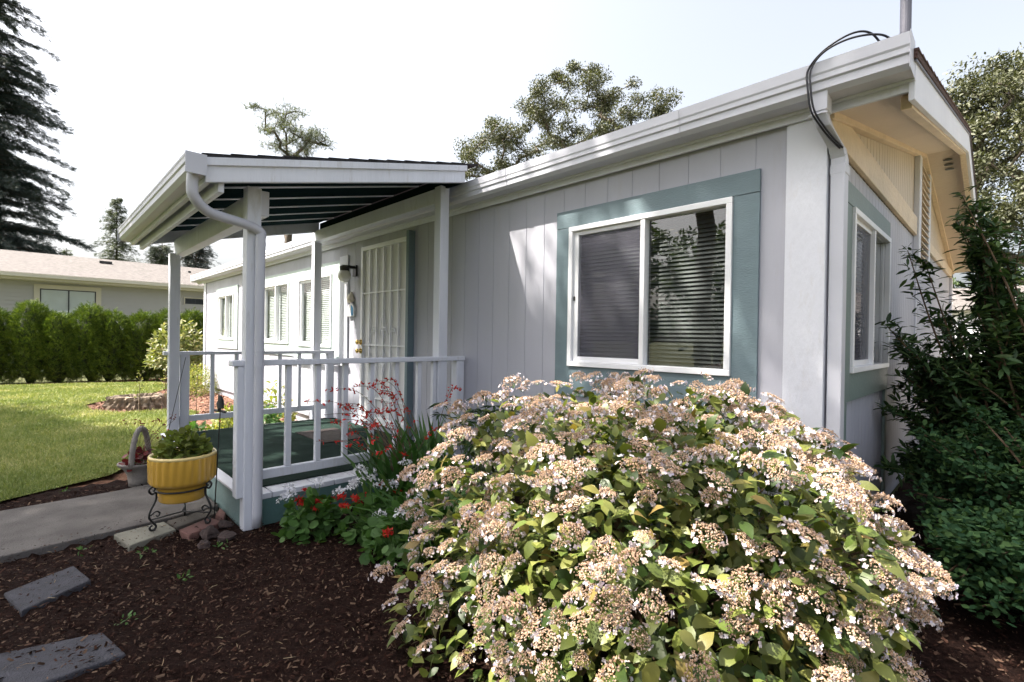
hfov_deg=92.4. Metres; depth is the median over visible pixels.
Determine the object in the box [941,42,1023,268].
oak tree
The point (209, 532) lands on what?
red rock
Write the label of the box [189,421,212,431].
bed plant
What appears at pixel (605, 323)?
window
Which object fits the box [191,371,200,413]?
dry flower stalk
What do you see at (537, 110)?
oak tree
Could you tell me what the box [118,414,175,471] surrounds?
red leaved plant
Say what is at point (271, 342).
window
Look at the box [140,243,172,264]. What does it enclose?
cedar tree
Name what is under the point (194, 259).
cedar tree
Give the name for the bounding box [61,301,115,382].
arborvitae
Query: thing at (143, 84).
sky
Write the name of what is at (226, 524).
red rock
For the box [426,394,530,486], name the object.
palmate plant
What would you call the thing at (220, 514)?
rock
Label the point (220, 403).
garden stake
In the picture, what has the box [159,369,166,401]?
dry flower stalk
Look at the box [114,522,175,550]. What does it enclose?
paving slab
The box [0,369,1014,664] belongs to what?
ground
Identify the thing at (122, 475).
mulch bed
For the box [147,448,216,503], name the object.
yellow pot
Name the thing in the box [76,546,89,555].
seedling
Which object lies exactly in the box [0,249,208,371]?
neighbouring house
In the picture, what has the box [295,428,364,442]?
door mat
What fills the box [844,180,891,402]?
window
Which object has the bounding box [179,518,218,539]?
rock
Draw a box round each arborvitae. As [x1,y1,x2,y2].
[0,298,55,383]
[0,307,23,383]
[25,307,82,382]
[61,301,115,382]
[85,308,136,381]
[119,308,165,380]
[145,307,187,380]
[180,307,203,378]
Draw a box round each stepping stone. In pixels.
[0,633,125,681]
[4,566,90,616]
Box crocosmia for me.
[304,377,483,508]
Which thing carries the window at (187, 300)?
in the neighbouring house
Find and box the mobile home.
[190,0,978,571]
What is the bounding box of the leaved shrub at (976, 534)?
[903,400,1023,628]
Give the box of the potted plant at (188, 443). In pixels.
[151,425,212,458]
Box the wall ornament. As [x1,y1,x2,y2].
[347,292,354,302]
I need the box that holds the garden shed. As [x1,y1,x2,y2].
[951,285,1023,361]
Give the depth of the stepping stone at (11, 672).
1.80 m
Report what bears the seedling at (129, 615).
on the mulch bed at (245, 625)
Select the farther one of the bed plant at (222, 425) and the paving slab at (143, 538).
the bed plant at (222, 425)
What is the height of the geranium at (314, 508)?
0.371 m
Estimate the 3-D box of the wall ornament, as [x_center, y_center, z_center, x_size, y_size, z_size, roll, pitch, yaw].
[-1.908,-0.516,5.811,0.100,0.139,0.098,1,0,-45]
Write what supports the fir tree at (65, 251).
on the ground at (880, 509)
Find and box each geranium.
[271,477,346,545]
[333,457,411,546]
[357,492,439,575]
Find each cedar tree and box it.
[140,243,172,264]
[172,245,218,268]
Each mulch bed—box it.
[0,476,1023,681]
[1,377,282,501]
[830,479,1023,665]
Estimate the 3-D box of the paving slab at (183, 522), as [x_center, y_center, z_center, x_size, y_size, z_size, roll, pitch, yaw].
[-2.078,1.176,3.210,0.169,0.048,0.300,1,0,29]
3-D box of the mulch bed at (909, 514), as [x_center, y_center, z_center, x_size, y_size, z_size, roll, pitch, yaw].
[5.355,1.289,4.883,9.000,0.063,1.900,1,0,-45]
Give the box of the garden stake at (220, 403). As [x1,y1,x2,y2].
[214,395,226,518]
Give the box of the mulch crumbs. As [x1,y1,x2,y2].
[0,508,303,678]
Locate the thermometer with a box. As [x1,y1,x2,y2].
[347,303,355,316]
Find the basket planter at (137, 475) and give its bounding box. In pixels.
[117,426,150,486]
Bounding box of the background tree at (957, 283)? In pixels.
[953,267,1023,288]
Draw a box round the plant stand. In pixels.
[148,480,212,531]
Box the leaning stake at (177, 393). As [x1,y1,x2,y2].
[167,357,185,429]
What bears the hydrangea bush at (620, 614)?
on the mulch bed at (245, 625)
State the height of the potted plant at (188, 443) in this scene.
0.229 m
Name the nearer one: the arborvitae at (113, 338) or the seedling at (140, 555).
the seedling at (140, 555)
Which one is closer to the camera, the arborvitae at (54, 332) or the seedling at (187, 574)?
the seedling at (187, 574)
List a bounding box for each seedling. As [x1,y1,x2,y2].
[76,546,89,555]
[114,610,139,624]
[136,547,155,558]
[175,569,193,581]
[213,540,227,548]
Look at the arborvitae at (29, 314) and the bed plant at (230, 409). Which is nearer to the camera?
the bed plant at (230, 409)
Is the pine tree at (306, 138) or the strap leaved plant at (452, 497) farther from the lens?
the pine tree at (306, 138)
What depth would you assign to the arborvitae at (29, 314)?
11.40 m
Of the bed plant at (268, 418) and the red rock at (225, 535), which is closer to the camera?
the red rock at (225, 535)
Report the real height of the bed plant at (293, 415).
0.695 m
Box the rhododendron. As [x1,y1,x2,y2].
[141,318,202,370]
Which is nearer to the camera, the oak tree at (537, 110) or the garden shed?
the garden shed
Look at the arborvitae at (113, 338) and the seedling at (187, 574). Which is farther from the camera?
the arborvitae at (113, 338)
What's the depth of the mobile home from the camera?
3.25 m
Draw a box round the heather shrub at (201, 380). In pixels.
[189,361,219,395]
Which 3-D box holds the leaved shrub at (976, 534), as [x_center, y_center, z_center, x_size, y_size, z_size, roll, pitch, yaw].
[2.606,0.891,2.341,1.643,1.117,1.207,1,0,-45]
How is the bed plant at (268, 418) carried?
on the mulch bed at (122, 475)
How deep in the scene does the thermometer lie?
5.80 m
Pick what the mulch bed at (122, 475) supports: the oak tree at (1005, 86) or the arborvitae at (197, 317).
the arborvitae at (197, 317)
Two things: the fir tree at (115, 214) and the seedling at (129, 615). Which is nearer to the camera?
the seedling at (129, 615)
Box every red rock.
[197,540,210,548]
[199,525,219,539]
[217,530,236,542]
[218,520,234,528]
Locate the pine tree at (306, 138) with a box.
[240,97,337,243]
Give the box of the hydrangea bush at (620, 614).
[368,367,958,681]
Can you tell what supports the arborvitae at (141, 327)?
on the mulch bed at (122, 475)
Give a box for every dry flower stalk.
[133,370,144,408]
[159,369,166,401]
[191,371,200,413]
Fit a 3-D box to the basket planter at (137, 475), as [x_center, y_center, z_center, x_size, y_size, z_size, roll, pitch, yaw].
[-3.006,0.924,3.968,0.304,0.475,0.308,1,0,-45]
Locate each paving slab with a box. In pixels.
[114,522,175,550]
[167,509,216,529]
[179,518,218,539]
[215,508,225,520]
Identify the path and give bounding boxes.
[0,484,217,562]
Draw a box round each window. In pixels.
[34,284,100,314]
[184,297,203,304]
[216,285,238,348]
[264,271,294,355]
[294,260,339,358]
[554,168,760,413]
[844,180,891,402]
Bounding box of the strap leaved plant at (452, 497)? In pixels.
[346,474,509,551]
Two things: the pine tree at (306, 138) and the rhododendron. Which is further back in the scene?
the pine tree at (306, 138)
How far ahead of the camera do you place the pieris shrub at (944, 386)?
3.06 m
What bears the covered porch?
on the ground at (880, 509)
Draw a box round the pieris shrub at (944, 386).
[872,184,1023,501]
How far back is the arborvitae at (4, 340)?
11.34 m
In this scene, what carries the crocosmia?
on the mulch bed at (245, 625)
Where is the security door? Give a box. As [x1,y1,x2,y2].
[355,237,405,429]
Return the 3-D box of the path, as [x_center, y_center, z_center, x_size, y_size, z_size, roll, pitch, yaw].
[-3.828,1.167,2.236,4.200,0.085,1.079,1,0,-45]
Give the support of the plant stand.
on the paving slab at (183, 522)
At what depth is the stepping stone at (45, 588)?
2.28 m
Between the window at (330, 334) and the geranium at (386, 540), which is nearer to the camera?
the geranium at (386, 540)
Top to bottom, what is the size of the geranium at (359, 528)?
0.491 m
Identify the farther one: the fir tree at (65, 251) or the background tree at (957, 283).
the fir tree at (65, 251)
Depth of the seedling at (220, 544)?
2.81 m
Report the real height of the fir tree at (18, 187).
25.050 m
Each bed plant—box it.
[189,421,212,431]
[206,417,232,429]
[210,403,232,428]
[263,405,281,423]
[264,380,297,421]
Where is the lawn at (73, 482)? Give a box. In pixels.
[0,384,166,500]
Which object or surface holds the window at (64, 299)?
in the neighbouring house
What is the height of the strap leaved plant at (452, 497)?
0.421 m
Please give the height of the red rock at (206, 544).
0.052 m
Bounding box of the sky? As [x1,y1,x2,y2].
[0,0,1023,288]
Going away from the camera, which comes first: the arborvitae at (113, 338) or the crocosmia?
the crocosmia
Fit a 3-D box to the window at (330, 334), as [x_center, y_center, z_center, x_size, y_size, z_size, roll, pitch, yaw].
[-2.607,-0.380,6.594,0.104,1.255,1.440,1,0,-45]
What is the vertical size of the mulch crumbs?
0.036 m
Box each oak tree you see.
[453,59,684,181]
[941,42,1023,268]
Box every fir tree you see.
[0,0,96,255]
[60,248,72,255]
[89,198,140,262]
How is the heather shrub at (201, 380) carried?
on the mulch bed at (122, 475)
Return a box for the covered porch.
[117,150,477,530]
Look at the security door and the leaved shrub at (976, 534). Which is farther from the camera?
the security door

